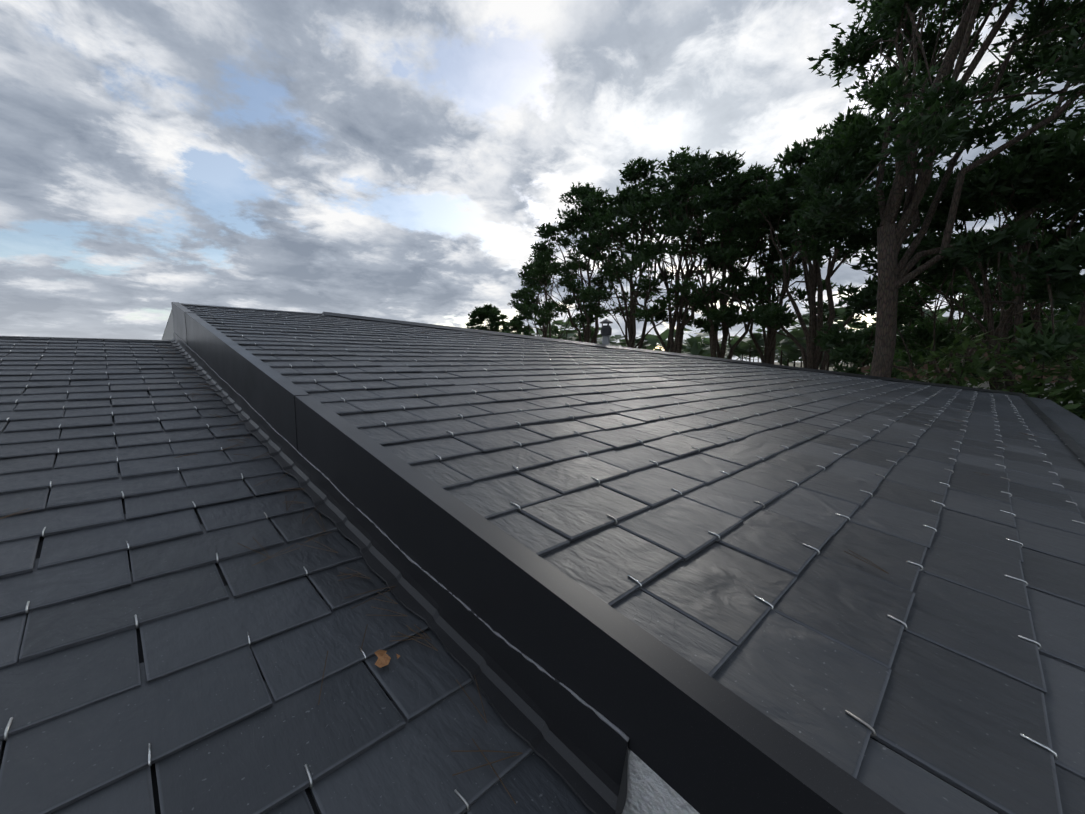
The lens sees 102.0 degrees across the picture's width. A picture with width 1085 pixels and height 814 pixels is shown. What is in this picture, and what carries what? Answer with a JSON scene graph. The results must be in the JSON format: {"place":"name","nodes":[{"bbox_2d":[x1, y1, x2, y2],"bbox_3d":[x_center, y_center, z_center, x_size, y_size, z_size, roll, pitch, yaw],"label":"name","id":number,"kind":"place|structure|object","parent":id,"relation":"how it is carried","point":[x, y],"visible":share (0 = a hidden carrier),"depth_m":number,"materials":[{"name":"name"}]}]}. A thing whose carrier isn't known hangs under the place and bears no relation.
{"place":"outdoors","nodes":[
{"label":"outdoors","id":0,"kind":"place"},
{"bbox_2d":[0,0,1084,361],"label":"sky","id":1,"kind":"structure","parent":0,"point":[402,160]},
{"bbox_2d":[759,362,869,371],"bbox_3d":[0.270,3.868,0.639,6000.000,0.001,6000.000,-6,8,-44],"label":"ground","id":2,"kind":"structure","parent":0,"point":[799,365],"depth_m":575.86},
{"bbox_2d":[465,303,510,331],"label":"tree","id":3,"kind":"object","parent":2,"relation":"on","point":[489,313],"visible":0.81,"depth_m":44.03,"materials":[{"name":"green plant"}]},
{"bbox_2d":[500,318,534,335],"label":"tree","id":4,"kind":"object","parent":2,"relation":"on","point":[519,324],"visible":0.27,"depth_m":50.89,"materials":[{"name":"green plant"}]},
{"bbox_2d":[501,258,594,339],"bbox_3d":[0.337,-4.720,29.735,6.551,11.133,6.803,-6,8,-44],"label":"tree","id":5,"kind":"object","parent":2,"relation":"on","point":[544,323],"visible":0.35,"depth_m":28.93,"materials":[{"name":"green plant"}]},
{"bbox_2d":[514,182,658,342],"bbox_3d":[2.284,-5.021,23.356,7.948,13.065,7.708,-6,8,-44],"label":"tree","id":6,"kind":"object","parent":2,"relation":"on","point":[544,251],"visible":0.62,"depth_m":22.22,"materials":[{"name":"green plant"}]},
{"bbox_2d":[547,156,702,348],"bbox_3d":[4.145,-4.762,20.840,7.754,13.064,7.862,-6,8,-44],"label":"tree","id":7,"kind":"object","parent":2,"relation":"on","point":[634,173],"visible":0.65,"depth_m":19.99,"materials":[{"name":"green plant"}]},
{"bbox_2d":[576,146,789,352],"bbox_3d":[5.537,-4.263,18.448,8.529,12.541,8.628,-6,8,-44],"label":"tree","id":8,"kind":"object","parent":2,"relation":"on","point":[683,163],"visible":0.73,"depth_m":16.98,"materials":[{"name":"green plant"}]},
{"bbox_2d":[633,150,811,358],"bbox_3d":[6.844,-3.762,17.373,7.133,11.772,6.780,-6,8,-44],"label":"tree","id":9,"kind":"object","parent":2,"relation":"on","point":[722,195],"visible":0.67,"depth_m":15.99,"materials":[{"name":"green plant"}]},
{"bbox_2d":[694,175,859,363],"bbox_3d":[8.944,-3.486,17.670,5.788,11.180,6.044,-6,8,-44],"label":"tree","id":10,"kind":"object","parent":2,"relation":"on","point":[768,357],"visible":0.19,"depth_m":17.16,"materials":[{"name":"green plant"}]},
{"bbox_2d":[530,306,1075,370],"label":"distant trees","id":11,"kind":"object","parent":2,"relation":"on","point":[787,350],"visible":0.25,"depth_m":63.90,"materials":[{"name":"green plant"}]},
{"bbox_2d":[701,126,971,369],"bbox_3d":[8.927,-3.041,14.172,6.052,11.020,7.260,-2,6,-22],"label":"tree","id":12,"kind":"object","parent":2,"relation":"on","point":[781,205],"visible":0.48,"depth_m":14.00,"materials":[{"name":"green plant"}]},
{"bbox_2d":[779,0,1084,377],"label":"tree","id":13,"kind":"object","parent":2,"relation":"on","point":[928,126],"visible":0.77,"depth_m":8.06,"materials":[{"name":"green plant"}]},
{"bbox_2d":[810,125,1084,418],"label":"tree","id":14,"kind":"object","parent":2,"relation":"on","point":[1025,172],"visible":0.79,"depth_m":7.88,"materials":[{"name":"green plant"}]},
{"bbox_2d":[897,330,1024,388],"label":"shrub stems","id":15,"kind":"object","parent":2,"relation":"on","point":[959,377],"visible":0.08,"depth_m":8.62,"materials":[{"name":"plant"}]},
{"bbox_2d":[840,347,1084,403],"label":"bush","id":16,"kind":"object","parent":2,"relation":"on","point":[985,385],"depth_m":18.57,"materials":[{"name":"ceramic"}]},
{"bbox_2d":[856,243,1084,383],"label":"tree","id":17,"kind":"object","parent":2,"relation":"on","point":[980,313],"visible":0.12,"depth_m":14.25,"materials":[{"name":"green plant"}]},
{"bbox_2d":[894,273,1084,361],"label":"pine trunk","id":18,"kind":"object","parent":2,"relation":"on","point":[1063,317],"visible":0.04,"depth_m":19.79,"materials":[{"name":"green plant"}]},
{"bbox_2d":[963,315,1084,420],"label":"shrubs","id":19,"kind":"object","parent":2,"relation":"on","point":[1066,396],"visible":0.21,"depth_m":6.87,"materials":[{"name":"green plant"}]},
{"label":"house walls","id":20,"kind":"object","parent":2,"relation":"on","visible":0},
{"bbox_2d":[162,311,173,339],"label":"house gable walls","id":21,"kind":"structure","parent":20,"relation":"on","point":[168,332],"depth_m":3.21,"materials":[{"name":"white paint"}]},
{"bbox_2d":[0,337,593,813],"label":"roof slates","id":22,"kind":"object","parent":20,"relation":"on","point":[166,647],"visible":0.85,"depth_m":0.62,"materials":[{"name":"stone"}]},
{"bbox_2d":[374,650,399,667],"bbox_3d":[-0.219,0.347,0.609,0.032,0.010,0.028,2,6,21],"label":"dry leaf","id":23,"kind":"object","parent":22,"relation":"on","point":[383,659],"visible":0.96,"depth_m":0.61,"materials":[{"name":"brown plant"}]},
{"bbox_2d":[0,330,1035,804],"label":"pine needle debris","id":24,"kind":"object","parent":22,"relation":"on","point":[392,588],"visible":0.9,"depth_m":0.71,"materials":[{"name":"brown plant"}]},
{"bbox_2d":[21,306,1018,395],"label":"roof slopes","id":25,"kind":"structure","parent":20,"relation":"on","point":[568,343],"depth_m":4.15,"materials":[{"name":"stone"}]},
{"bbox_2d":[0,336,169,340],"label":"ridge flashing","id":26,"kind":"object","parent":25,"relation":"on","point":[82,338],"depth_m":2.67,"materials":[{"name":"black metal"}]},
{"bbox_2d":[170,302,904,813],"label":"flashing","id":27,"kind":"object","parent":25,"relation":"attached to","point":[580,688],"depth_m":0.54,"materials":[{"name":"black metal"}]},
{"bbox_2d":[180,303,1027,395],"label":"roof ridge","id":28,"kind":"structure","parent":25,"relation":"on","point":[612,346],"depth_m":4.12,"materials":[{"name":"black metal"}]},
{"bbox_2d":[600,319,612,344],"bbox_3d":[0.654,-0.719,4.513,0.220,0.370,0.220,-6,8,-44],"label":"roof vent","id":29,"kind":"object","parent":25,"relation":"on","point":[606,332],"visible":0.79,"depth_m":4.47,"materials":[{"name":"grey metal"}]},
{"bbox_2d":[183,305,1084,813],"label":"roof slates","id":30,"kind":"object","parent":25,"relation":"on","point":[937,667],"visible":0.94,"depth_m":0.83,"materials":[{"name":"stone"}]},
{"bbox_2d":[1020,395,1084,462],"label":"eave trim","id":31,"kind":"structure","parent":30,"relation":"attached to","point":[1075,447],"depth_m":2.41,"materials":[{"name":"black metal"}]},
{"bbox_2d":[622,748,699,813],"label":"wall","id":32,"kind":"structure","parent":20,"relation":"attached to","point":[650,790],"depth_m":0.44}
]}

